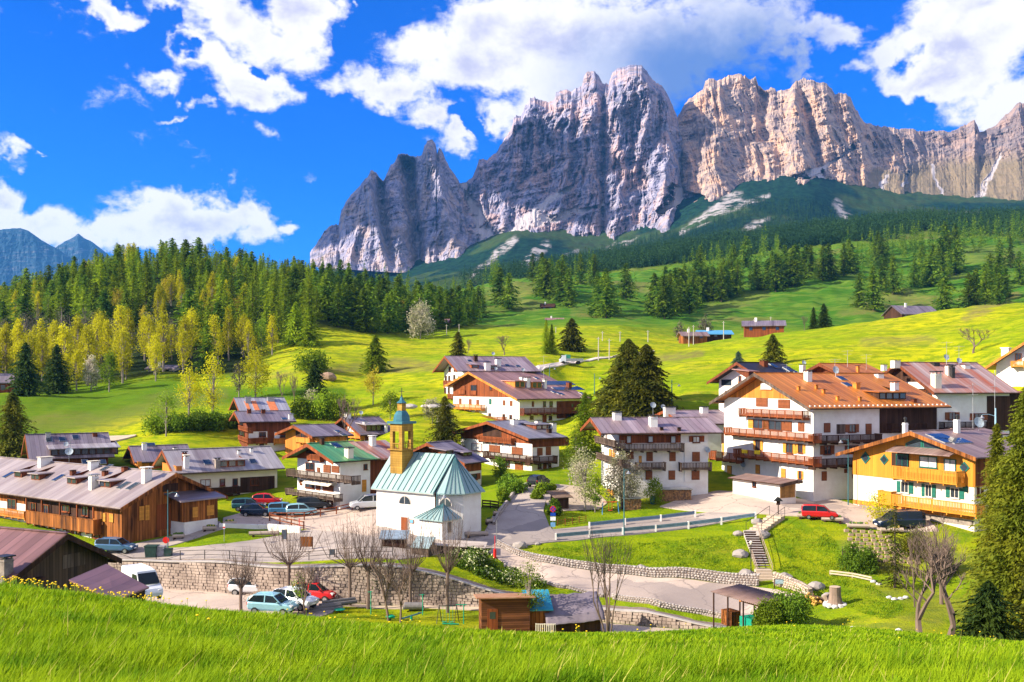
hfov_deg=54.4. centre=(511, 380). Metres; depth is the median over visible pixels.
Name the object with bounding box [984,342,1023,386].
house
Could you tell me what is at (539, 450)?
window
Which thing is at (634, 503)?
woodpile
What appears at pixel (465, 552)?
blossom bank
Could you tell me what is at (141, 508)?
window
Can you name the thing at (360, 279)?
conifer
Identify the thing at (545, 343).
spruce
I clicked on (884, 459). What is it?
window
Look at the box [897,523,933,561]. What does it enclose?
bush
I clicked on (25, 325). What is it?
alder
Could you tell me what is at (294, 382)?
bare tree
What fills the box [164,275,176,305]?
poplar
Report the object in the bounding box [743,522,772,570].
garden stairs
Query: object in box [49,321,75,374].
poplar
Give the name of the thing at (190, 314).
poplar
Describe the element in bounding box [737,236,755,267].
conifer
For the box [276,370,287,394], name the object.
bare tree
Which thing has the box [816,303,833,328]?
spruce
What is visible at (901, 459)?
window
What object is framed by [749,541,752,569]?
path lamp
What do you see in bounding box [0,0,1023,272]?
sky
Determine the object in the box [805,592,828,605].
log heap
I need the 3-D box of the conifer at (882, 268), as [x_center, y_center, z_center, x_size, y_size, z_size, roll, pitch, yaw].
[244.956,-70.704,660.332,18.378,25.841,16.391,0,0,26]
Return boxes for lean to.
[69,564,148,600]
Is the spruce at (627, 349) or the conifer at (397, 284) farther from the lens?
the conifer at (397, 284)
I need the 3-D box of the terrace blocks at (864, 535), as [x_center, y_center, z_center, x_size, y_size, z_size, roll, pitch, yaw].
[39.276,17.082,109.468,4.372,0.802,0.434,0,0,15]
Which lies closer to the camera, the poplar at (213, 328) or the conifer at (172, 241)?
the poplar at (213, 328)
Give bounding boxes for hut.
[379,530,409,548]
[540,302,555,308]
[545,316,563,319]
[546,490,572,508]
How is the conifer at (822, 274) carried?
on the ground at (854, 334)
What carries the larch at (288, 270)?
on the ground at (854, 334)
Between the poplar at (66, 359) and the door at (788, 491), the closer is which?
the door at (788, 491)
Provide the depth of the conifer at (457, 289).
522.25 m
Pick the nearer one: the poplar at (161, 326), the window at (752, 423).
the window at (752, 423)
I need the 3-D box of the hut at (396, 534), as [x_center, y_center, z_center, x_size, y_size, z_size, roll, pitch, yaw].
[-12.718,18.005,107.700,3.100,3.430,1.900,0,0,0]
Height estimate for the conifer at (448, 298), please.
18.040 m
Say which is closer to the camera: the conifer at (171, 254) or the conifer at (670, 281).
the conifer at (171, 254)
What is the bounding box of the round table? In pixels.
[334,608,344,611]
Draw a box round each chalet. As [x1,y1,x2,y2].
[229,409,295,450]
[275,423,353,452]
[282,435,395,508]
[334,411,389,440]
[453,419,568,470]
[709,368,951,500]
[835,414,1012,531]
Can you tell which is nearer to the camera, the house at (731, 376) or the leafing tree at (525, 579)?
the leafing tree at (525, 579)
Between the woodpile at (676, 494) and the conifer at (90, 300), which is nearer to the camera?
the woodpile at (676, 494)
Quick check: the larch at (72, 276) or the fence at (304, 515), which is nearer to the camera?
the fence at (304, 515)
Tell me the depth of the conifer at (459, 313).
432.41 m
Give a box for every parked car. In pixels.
[94,537,137,553]
[228,578,262,594]
[231,497,266,510]
[240,503,268,516]
[247,591,298,614]
[252,493,282,502]
[268,502,296,514]
[273,586,319,610]
[286,503,316,515]
[297,496,330,509]
[297,582,336,600]
[349,494,376,510]
[527,474,549,486]
[801,504,838,519]
[872,509,925,530]
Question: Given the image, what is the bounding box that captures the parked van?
[121,563,162,598]
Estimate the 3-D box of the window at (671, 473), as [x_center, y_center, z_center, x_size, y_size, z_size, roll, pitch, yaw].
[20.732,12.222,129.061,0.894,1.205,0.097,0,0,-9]
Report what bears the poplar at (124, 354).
on the ground at (854, 334)
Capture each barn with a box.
[0,373,16,392]
[0,526,121,591]
[676,329,709,343]
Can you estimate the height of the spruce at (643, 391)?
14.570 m
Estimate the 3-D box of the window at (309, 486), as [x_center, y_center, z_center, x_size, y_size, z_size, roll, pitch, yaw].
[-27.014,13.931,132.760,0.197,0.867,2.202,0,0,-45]
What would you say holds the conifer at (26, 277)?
on the ground at (854, 334)
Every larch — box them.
[0,286,9,315]
[2,289,13,322]
[15,292,40,322]
[16,277,23,296]
[29,271,42,298]
[32,280,43,311]
[34,277,47,298]
[45,296,57,318]
[51,291,62,317]
[62,281,74,312]
[69,261,79,283]
[69,271,75,288]
[69,282,80,314]
[70,286,89,318]
[71,274,80,298]
[75,267,93,297]
[85,259,94,276]
[86,248,99,268]
[87,259,108,295]
[93,258,98,275]
[108,273,119,308]
[116,259,127,288]
[116,280,128,303]
[122,249,133,277]
[123,252,136,278]
[123,276,142,315]
[124,268,138,295]
[134,259,144,290]
[137,267,155,303]
[140,253,151,274]
[143,248,156,278]
[150,253,161,278]
[153,239,167,269]
[153,257,175,296]
[159,240,169,263]
[170,253,186,284]
[187,267,197,289]
[188,311,202,349]
[189,246,197,269]
[192,271,205,304]
[195,244,214,273]
[195,259,205,283]
[196,299,206,329]
[200,305,211,331]
[201,270,209,294]
[203,297,213,320]
[208,274,233,312]
[214,253,229,284]
[220,293,235,322]
[222,292,233,317]
[226,275,238,299]
[228,300,240,338]
[233,282,255,321]
[241,263,255,286]
[243,265,251,292]
[244,297,256,330]
[245,279,261,317]
[251,261,259,286]
[257,260,261,287]
[257,271,265,290]
[258,255,263,274]
[258,300,274,330]
[259,273,279,311]
[259,278,282,318]
[260,252,265,270]
[262,270,270,297]
[263,257,270,273]
[273,269,280,288]
[273,303,286,341]
[275,288,288,324]
[277,258,290,285]
[277,273,284,291]
[277,288,283,308]
[280,266,290,292]
[291,261,301,289]
[297,263,302,281]
[298,279,321,319]
[299,288,307,313]
[300,278,320,310]
[301,264,313,292]
[312,290,326,323]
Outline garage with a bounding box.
[728,473,802,503]
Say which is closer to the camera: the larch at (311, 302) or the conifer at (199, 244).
the larch at (311, 302)
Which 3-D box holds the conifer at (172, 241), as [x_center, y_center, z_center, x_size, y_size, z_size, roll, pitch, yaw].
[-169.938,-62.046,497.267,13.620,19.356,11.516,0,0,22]
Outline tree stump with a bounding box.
[823,585,846,608]
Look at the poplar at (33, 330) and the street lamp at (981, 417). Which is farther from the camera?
the poplar at (33, 330)
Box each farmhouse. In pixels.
[443,356,590,422]
[741,318,786,336]
[881,303,936,318]
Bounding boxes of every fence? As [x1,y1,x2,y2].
[269,504,352,519]
[269,513,303,527]
[482,500,498,508]
[557,516,585,525]
[876,559,938,582]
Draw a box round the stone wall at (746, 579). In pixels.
[497,539,759,586]
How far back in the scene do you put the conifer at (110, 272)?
396.85 m
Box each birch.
[41,293,54,312]
[110,288,123,312]
[139,303,154,324]
[160,273,178,302]
[171,283,192,306]
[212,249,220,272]
[233,294,246,319]
[246,282,264,313]
[246,337,259,355]
[249,322,257,338]
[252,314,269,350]
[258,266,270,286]
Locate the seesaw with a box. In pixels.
[402,612,421,620]
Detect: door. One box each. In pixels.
[157,503,170,529]
[362,480,365,491]
[401,516,408,529]
[487,609,497,629]
[542,415,546,421]
[780,484,794,497]
[837,424,844,433]
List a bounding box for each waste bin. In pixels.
[144,544,159,556]
[156,545,166,556]
[163,548,172,556]
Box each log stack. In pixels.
[307,603,342,611]
[319,597,356,605]
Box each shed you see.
[522,589,552,630]
[711,584,788,627]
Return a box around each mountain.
[0,228,79,285]
[56,234,108,270]
[310,139,470,272]
[456,65,683,244]
[677,73,904,201]
[866,102,1023,199]
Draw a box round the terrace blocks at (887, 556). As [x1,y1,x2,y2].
[877,553,912,559]
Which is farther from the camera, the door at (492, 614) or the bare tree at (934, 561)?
the door at (492, 614)
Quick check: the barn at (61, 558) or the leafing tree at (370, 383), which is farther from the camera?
the leafing tree at (370, 383)
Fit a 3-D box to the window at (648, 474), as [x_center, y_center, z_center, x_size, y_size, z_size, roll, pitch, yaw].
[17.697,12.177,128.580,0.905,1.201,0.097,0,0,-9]
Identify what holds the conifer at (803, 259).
on the ground at (854, 334)
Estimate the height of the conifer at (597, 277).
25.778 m
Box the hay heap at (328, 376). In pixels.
[320,372,336,380]
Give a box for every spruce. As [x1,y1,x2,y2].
[0,392,39,458]
[5,342,50,396]
[37,344,73,393]
[260,315,276,340]
[276,301,305,345]
[291,359,328,403]
[296,305,322,347]
[358,335,393,373]
[422,396,465,446]
[447,331,467,355]
[538,320,551,353]
[547,324,559,353]
[555,318,590,352]
[561,392,600,456]
[585,339,639,416]
[590,390,606,431]
[609,343,684,416]
[729,351,744,365]
[757,333,787,363]
[807,307,818,329]
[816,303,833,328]
[870,504,919,587]
[948,580,1023,640]
[954,386,1023,633]
[955,423,1009,635]
[998,542,1023,639]
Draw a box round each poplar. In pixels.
[0,321,14,372]
[0,328,7,370]
[0,345,3,372]
[6,346,16,372]
[7,338,20,372]
[8,318,29,351]
[10,289,19,319]
[13,330,44,372]
[31,279,39,301]
[31,324,38,358]
[33,318,49,373]
[34,291,41,318]
[34,331,51,380]
[45,323,62,351]
[45,339,55,360]
[48,318,61,343]
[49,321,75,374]
[62,354,73,383]
[66,328,76,359]
[67,349,84,390]
[68,313,85,355]
[77,323,102,385]
[77,336,84,369]
[80,338,101,366]
[82,316,109,374]
[91,308,112,362]
[95,313,113,367]
[98,319,114,368]
[109,326,135,382]
[110,327,132,375]
[111,303,131,360]
[120,307,137,362]
[120,343,131,379]
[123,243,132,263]
[135,312,160,364]
[137,313,148,360]
[143,333,163,374]
[149,342,163,380]
[152,283,163,318]
[154,310,172,371]
[157,286,166,312]
[159,298,167,318]
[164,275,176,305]
[165,324,177,360]
[173,315,196,365]
[175,269,182,291]
[175,282,186,307]
[175,328,190,372]
[180,323,195,355]
[181,306,202,357]
[198,289,207,315]
[205,314,224,359]
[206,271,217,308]
[215,330,223,363]
[221,306,236,360]
[222,279,230,296]
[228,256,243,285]
[234,313,252,356]
[234,317,246,352]
[239,319,255,360]
[264,314,278,354]
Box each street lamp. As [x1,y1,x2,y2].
[167,490,178,547]
[623,469,630,534]
[838,439,848,504]
[980,408,996,422]
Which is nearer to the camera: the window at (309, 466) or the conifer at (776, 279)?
the window at (309, 466)
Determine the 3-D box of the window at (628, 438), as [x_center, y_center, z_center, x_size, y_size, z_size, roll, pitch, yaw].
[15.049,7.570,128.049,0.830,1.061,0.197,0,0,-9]
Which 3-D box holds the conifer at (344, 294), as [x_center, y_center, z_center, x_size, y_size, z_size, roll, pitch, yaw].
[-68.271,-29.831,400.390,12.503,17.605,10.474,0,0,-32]
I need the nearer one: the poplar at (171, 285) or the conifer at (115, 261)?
the poplar at (171, 285)
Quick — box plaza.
[660,490,938,531]
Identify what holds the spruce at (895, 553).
on the ground at (854, 334)
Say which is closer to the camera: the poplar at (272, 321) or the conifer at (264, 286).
the poplar at (272, 321)
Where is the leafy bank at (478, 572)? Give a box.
[447,546,546,589]
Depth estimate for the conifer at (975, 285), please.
537.46 m
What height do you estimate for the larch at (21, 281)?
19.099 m
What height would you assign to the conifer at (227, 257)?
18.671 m
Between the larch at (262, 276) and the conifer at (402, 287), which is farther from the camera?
the conifer at (402, 287)
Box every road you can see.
[107,526,492,564]
[136,521,225,551]
[472,484,567,545]
[488,546,800,617]
[497,512,749,547]
[536,355,614,371]
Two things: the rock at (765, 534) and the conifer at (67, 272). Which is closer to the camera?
the rock at (765, 534)
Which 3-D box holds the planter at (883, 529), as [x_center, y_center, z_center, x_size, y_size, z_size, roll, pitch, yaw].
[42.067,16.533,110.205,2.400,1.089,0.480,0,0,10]
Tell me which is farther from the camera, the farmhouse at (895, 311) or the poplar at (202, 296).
the farmhouse at (895, 311)
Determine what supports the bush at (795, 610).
on the ground at (854, 334)
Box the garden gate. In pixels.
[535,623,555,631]
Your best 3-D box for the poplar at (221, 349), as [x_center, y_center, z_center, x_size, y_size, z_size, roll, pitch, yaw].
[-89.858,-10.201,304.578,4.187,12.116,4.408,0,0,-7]
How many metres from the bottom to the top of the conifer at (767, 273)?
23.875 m
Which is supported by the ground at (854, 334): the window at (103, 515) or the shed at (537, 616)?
the shed at (537, 616)
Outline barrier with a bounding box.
[829,570,871,580]
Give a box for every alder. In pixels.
[18,308,35,335]
[28,308,44,333]
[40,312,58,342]
[55,306,72,326]
[79,308,91,324]
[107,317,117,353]
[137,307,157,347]
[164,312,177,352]
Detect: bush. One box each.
[137,406,175,435]
[162,410,189,432]
[182,407,212,431]
[203,406,229,431]
[222,411,237,428]
[288,394,314,418]
[303,387,336,420]
[321,385,356,421]
[496,472,515,489]
[496,485,510,503]
[499,474,530,494]
[530,489,544,498]
[534,480,548,493]
[545,481,558,490]
[546,498,562,514]
[748,597,783,625]
[771,580,818,624]
[835,538,862,572]
[849,543,883,574]
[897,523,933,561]
[929,545,959,576]
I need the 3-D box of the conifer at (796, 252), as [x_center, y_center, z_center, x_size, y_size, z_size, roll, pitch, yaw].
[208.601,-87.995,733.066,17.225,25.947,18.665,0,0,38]
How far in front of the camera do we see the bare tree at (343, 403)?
165.38 m
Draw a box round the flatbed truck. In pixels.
[559,355,582,363]
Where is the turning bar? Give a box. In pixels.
[442,604,466,624]
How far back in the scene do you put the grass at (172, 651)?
5.97 m
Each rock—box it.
[512,541,526,548]
[732,549,748,557]
[733,530,742,535]
[739,569,753,573]
[751,518,761,524]
[756,530,770,538]
[808,581,824,590]
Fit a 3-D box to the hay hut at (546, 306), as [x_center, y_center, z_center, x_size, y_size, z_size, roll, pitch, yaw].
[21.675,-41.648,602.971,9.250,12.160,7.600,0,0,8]
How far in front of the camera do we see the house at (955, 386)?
141.36 m
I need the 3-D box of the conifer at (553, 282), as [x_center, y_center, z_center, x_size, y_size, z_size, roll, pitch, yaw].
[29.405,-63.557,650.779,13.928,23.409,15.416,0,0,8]
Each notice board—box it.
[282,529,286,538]
[300,536,312,548]
[774,579,783,587]
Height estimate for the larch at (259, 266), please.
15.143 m
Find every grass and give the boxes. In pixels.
[0,579,1023,681]
[527,527,903,618]
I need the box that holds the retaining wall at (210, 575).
[108,558,729,628]
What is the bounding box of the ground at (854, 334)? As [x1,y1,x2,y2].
[0,176,1023,646]
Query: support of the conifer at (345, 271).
on the ground at (854, 334)
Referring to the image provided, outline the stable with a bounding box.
[695,327,733,341]
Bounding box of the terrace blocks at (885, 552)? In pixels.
[859,549,907,554]
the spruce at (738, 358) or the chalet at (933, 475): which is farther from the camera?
the spruce at (738, 358)
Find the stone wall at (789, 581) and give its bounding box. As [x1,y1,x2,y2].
[772,572,812,595]
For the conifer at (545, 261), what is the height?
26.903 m
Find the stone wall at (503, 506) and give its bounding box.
[492,482,526,524]
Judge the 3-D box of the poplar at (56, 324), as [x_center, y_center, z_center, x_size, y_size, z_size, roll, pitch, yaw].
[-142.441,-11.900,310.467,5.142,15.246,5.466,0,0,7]
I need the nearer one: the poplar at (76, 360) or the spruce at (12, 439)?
the spruce at (12, 439)
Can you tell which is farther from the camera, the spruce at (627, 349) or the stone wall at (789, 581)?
the spruce at (627, 349)
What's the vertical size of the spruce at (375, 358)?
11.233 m
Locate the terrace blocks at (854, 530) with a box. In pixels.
[844,528,881,533]
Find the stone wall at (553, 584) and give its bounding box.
[504,563,603,597]
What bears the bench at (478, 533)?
on the ground at (854, 334)
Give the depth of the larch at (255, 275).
461.55 m
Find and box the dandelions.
[0,576,990,641]
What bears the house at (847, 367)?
on the ground at (854, 334)
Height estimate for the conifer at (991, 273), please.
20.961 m
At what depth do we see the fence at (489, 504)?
122.77 m
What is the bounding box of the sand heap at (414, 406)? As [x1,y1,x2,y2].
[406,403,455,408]
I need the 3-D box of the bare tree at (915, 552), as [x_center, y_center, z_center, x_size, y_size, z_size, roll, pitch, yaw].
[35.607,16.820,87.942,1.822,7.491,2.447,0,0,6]
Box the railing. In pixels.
[109,547,392,560]
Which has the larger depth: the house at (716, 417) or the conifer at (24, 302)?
the conifer at (24, 302)
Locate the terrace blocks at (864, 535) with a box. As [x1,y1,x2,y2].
[848,532,889,537]
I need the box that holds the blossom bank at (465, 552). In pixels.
[449,545,545,585]
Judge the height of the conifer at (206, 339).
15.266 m
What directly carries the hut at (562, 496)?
on the ground at (854, 334)
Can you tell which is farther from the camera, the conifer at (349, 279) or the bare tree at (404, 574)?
the conifer at (349, 279)
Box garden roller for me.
[403,602,423,609]
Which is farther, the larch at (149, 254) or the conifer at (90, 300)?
the larch at (149, 254)
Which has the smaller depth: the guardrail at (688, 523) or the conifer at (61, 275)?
the guardrail at (688, 523)
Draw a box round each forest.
[41,210,1023,325]
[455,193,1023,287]
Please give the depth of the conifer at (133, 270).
411.25 m
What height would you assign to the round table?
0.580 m
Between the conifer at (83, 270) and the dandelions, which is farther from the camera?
the conifer at (83, 270)
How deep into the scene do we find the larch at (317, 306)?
380.55 m
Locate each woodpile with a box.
[622,496,642,510]
[658,487,692,501]
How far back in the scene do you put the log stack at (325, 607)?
94.44 m
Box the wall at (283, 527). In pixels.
[268,524,300,532]
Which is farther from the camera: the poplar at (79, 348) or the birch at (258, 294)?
the birch at (258, 294)
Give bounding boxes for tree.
[80,354,101,390]
[96,348,119,391]
[146,387,181,436]
[173,361,202,416]
[191,350,227,412]
[221,547,262,610]
[228,361,248,396]
[233,343,274,396]
[257,517,321,585]
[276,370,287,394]
[288,572,305,612]
[290,344,334,373]
[290,373,297,398]
[294,562,315,614]
[304,388,318,402]
[318,520,381,605]
[337,394,361,440]
[348,510,392,608]
[361,367,383,404]
[365,545,399,620]
[379,385,400,418]
[380,563,414,622]
[389,519,432,610]
[406,298,437,338]
[421,395,441,422]
[425,506,470,612]
[492,454,510,480]
[496,336,508,354]
[508,556,551,612]
[560,425,589,482]
[563,446,602,510]
[581,528,633,631]
[582,471,608,511]
[598,445,645,508]
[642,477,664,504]
[672,320,686,340]
[696,313,714,329]
[862,491,894,521]
[894,516,969,634]
[907,534,926,606]
[918,527,966,604]
[956,327,994,352]
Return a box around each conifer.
[0,282,6,306]
[0,301,13,332]
[8,283,41,332]
[9,275,18,298]
[14,267,33,303]
[39,280,57,311]
[40,265,53,293]
[42,308,58,344]
[44,267,72,308]
[49,264,63,292]
[55,285,76,324]
[63,265,73,285]
[67,256,78,279]
[70,274,91,309]
[73,261,93,286]
[76,292,97,323]
[86,282,102,309]
[86,289,115,325]
[98,258,113,277]
[99,264,107,293]
[99,270,118,302]
[106,245,125,274]
[107,249,128,284]
[111,267,119,288]
[112,289,139,325]
[126,266,139,294]
[132,290,145,319]
[134,260,156,298]
[135,247,143,268]
[136,301,155,335]
[155,257,175,293]
[158,245,185,277]
[163,238,180,260]
[165,289,204,343]
[174,239,199,279]
[183,255,196,283]
[191,237,211,266]
[192,324,224,372]
[197,259,215,289]
[202,300,240,354]
[214,261,234,294]
[222,247,233,274]
[223,250,235,281]
[232,247,244,277]
[233,261,244,298]
[235,251,258,287]
[241,253,248,279]
[259,275,275,306]
[269,259,278,275]
[269,261,280,286]
[281,267,306,306]
[281,294,299,333]
[292,282,305,314]
[296,260,307,281]
[306,264,320,277]
[308,274,333,313]
[311,270,318,292]
[314,275,336,319]
[318,264,324,274]
[323,263,337,283]
[323,269,334,287]
[325,282,349,326]
[328,266,335,285]
[329,281,356,320]
[331,277,340,293]
[332,285,354,324]
[334,259,345,281]
[335,275,360,318]
[340,263,353,280]
[343,268,353,283]
[346,287,382,332]
[351,277,361,290]
[351,280,360,311]
[354,280,381,325]
[356,273,365,289]
[358,295,386,331]
[361,269,369,287]
[369,276,375,291]
[372,280,387,311]
[373,277,392,299]
[373,284,383,317]
[375,293,403,333]
[379,290,407,330]
[379,294,405,329]
[385,271,391,289]
[390,277,405,302]
[393,282,404,306]
[393,286,405,317]
[399,295,413,327]
[400,286,406,298]
[400,295,414,318]
[400,300,418,332]
[408,280,423,297]
[411,285,432,324]
[421,289,440,330]
[427,283,436,299]
[431,286,456,327]
[442,291,456,325]
[448,287,456,321]
[450,291,470,326]
[454,286,469,320]
[460,289,477,325]
[463,279,474,307]
[469,286,488,317]
[469,288,480,316]
[469,294,483,322]
[485,267,512,304]
[495,273,522,308]
[524,253,536,281]
[528,258,552,293]
[531,252,543,281]
[532,264,550,296]
[533,257,544,286]
[534,266,551,297]
[543,260,575,301]
[546,266,561,297]
[558,268,580,307]
[559,255,570,283]
[573,252,586,283]
[582,277,617,314]
[586,254,601,283]
[586,270,600,309]
[586,271,622,315]
[586,279,621,314]
[589,275,621,317]
[603,268,616,301]
[613,263,638,298]
[641,272,657,311]
[642,273,660,312]
[645,275,677,314]
[647,275,679,318]
[656,282,677,315]
[661,266,667,274]
[667,267,690,303]
[667,273,679,310]
[673,279,690,312]
[678,269,694,306]
[678,277,690,308]
[680,279,698,313]
[681,264,689,276]
[686,273,706,307]
[687,262,708,294]
[691,245,708,267]
[692,264,711,300]
[703,266,720,299]
[703,267,709,296]
[703,267,723,300]
[712,266,729,301]
[717,258,737,296]
[718,265,735,297]
[725,253,734,271]
[726,244,744,276]
[726,259,734,288]
[730,258,745,291]
[732,264,744,293]
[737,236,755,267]
[745,259,764,289]
[758,259,772,289]
[761,254,787,291]
[766,255,785,288]
[767,251,774,268]
[775,253,789,281]
[778,244,788,263]
[781,249,807,285]
[783,244,800,268]
[783,254,805,284]
[797,246,815,277]
[807,244,817,274]
[809,246,836,280]
[816,243,842,278]
[836,238,861,272]
[836,243,851,275]
[847,273,865,306]
[849,245,860,272]
[856,265,889,310]
[867,255,890,290]
[868,230,889,261]
[870,233,883,260]
[873,237,890,264]
[882,256,906,293]
[905,258,921,287]
[907,244,926,276]
[917,251,945,286]
[920,244,946,278]
[930,272,958,310]
[931,222,952,248]
[935,237,946,270]
[941,237,953,270]
[942,239,971,273]
[948,224,967,251]
[953,272,980,307]
[959,269,982,301]
[967,274,986,305]
[978,263,996,304]
[979,252,994,277]
[982,266,994,298]
[988,273,1008,304]
[989,257,1016,298]
[989,263,1007,301]
[992,239,1012,267]
[1002,268,1014,296]
[1004,236,1016,267]
[1009,251,1023,283]
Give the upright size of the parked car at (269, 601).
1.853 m
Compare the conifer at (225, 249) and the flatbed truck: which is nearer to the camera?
the flatbed truck
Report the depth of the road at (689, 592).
99.05 m
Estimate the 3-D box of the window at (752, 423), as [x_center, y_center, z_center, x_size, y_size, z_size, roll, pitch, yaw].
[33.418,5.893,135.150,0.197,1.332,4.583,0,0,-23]
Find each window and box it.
[7,498,16,509]
[30,502,35,510]
[43,504,48,512]
[61,504,70,512]
[81,505,88,516]
[101,512,105,521]
[109,513,113,522]
[139,506,143,520]
[145,504,149,520]
[200,479,210,486]
[219,479,224,486]
[233,478,237,485]
[259,432,265,436]
[304,484,313,488]
[305,462,314,470]
[323,464,330,472]
[323,486,333,491]
[331,465,339,472]
[399,495,410,503]
[439,497,451,505]
[470,385,476,390]
[471,443,482,451]
[471,473,480,479]
[489,445,499,452]
[511,447,522,455]
[515,462,522,469]
[537,448,542,455]
[546,447,550,454]
[626,435,631,443]
[626,451,633,458]
[645,470,651,479]
[646,452,652,460]
[648,436,652,442]
[668,470,674,479]
[669,452,675,460]
[670,436,675,442]
[692,452,699,461]
[692,470,699,479]
[693,436,699,442]
[727,465,731,473]
[748,419,767,429]
[753,439,762,450]
[755,464,759,473]
[756,398,767,406]
[760,383,771,389]
[762,420,788,430]
[778,399,789,408]
[781,468,785,477]
[783,443,796,453]
[785,421,791,431]
[796,444,804,453]
[797,470,803,479]
[798,422,804,431]
[820,445,834,454]
[822,471,826,480]
[824,423,830,432]
[845,424,858,432]
[845,445,858,449]
[860,452,869,463]
[866,424,871,433]
[880,454,888,464]
[896,454,907,468]
[897,481,912,493]
[905,438,921,447]
[918,456,936,468]
[921,484,935,497]
[922,440,939,448]
[944,459,955,472]
[945,412,959,419]
[946,487,963,499]
[959,462,969,471]
[970,413,987,420]
[976,486,980,497]
[1014,353,1021,360]
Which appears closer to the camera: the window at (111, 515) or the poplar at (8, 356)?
the window at (111, 515)
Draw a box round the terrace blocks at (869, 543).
[852,540,899,546]
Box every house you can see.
[0,456,227,542]
[21,432,119,465]
[123,442,188,468]
[152,445,284,495]
[229,396,290,428]
[413,440,489,484]
[432,352,539,398]
[580,402,722,498]
[652,404,723,457]
[707,360,806,411]
[803,350,883,372]
[873,341,1022,439]
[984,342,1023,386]
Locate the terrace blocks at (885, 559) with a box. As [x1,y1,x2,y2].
[877,557,920,563]
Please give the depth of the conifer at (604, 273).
550.27 m
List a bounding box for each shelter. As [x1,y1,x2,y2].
[144,362,184,371]
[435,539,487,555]
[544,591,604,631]
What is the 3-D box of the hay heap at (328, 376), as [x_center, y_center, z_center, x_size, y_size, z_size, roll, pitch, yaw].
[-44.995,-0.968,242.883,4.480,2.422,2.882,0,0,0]
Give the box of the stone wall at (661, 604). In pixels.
[612,593,720,618]
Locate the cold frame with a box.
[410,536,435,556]
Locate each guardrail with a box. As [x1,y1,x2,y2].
[555,512,756,539]
[588,510,695,528]
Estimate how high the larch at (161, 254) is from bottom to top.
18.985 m
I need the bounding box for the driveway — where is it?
[546,484,606,510]
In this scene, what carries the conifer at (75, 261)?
on the ground at (854, 334)
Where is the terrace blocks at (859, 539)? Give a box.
[847,537,890,541]
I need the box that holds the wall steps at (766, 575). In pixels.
[754,569,772,580]
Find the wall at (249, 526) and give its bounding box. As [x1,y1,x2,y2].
[219,523,267,528]
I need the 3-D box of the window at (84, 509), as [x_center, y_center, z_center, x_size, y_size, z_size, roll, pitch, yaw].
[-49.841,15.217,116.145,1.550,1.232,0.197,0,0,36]
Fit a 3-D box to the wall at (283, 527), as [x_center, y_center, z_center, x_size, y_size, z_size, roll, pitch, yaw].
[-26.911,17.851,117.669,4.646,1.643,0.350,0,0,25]
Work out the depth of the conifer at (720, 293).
641.60 m
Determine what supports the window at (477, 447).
in the chalet at (517, 444)
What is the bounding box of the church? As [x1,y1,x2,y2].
[371,388,484,539]
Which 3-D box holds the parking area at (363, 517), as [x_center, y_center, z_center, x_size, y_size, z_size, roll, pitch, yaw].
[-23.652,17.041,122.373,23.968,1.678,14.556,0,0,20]
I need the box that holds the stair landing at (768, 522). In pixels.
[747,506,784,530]
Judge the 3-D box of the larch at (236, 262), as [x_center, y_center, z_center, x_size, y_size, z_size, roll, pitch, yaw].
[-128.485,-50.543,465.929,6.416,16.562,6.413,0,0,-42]
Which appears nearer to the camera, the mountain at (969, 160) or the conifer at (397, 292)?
the conifer at (397, 292)
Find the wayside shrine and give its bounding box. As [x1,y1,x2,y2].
[773,496,781,513]
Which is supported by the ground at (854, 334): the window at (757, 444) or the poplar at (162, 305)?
the poplar at (162, 305)
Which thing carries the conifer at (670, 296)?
on the ground at (854, 334)
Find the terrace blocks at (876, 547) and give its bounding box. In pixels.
[851,545,898,550]
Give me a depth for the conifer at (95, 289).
380.54 m
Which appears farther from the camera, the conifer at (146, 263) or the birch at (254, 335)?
the conifer at (146, 263)
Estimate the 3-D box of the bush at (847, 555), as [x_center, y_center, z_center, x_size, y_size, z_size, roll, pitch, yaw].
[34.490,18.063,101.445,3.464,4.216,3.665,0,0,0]
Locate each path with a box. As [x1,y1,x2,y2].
[109,434,136,440]
[345,604,687,632]
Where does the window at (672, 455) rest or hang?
in the house at (671, 452)
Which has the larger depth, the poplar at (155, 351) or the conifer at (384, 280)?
the conifer at (384, 280)
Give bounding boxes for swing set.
[436,605,458,623]
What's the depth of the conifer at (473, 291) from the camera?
546.91 m
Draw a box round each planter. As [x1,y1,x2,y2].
[172,532,184,539]
[202,524,215,531]
[223,519,236,523]
[249,531,278,536]
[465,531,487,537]
[485,517,492,524]
[797,511,816,519]
[821,515,842,523]
[847,521,869,529]
[880,526,903,533]
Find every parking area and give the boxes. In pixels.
[147,588,333,616]
[223,506,377,535]
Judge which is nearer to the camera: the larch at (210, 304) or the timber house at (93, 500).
the timber house at (93, 500)
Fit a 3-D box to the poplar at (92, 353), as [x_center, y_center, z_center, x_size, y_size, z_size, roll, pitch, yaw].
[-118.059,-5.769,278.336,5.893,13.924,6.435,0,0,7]
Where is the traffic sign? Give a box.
[550,506,555,526]
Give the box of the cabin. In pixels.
[473,593,535,631]
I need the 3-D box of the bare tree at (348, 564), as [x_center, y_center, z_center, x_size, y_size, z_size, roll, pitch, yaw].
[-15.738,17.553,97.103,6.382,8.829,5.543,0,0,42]

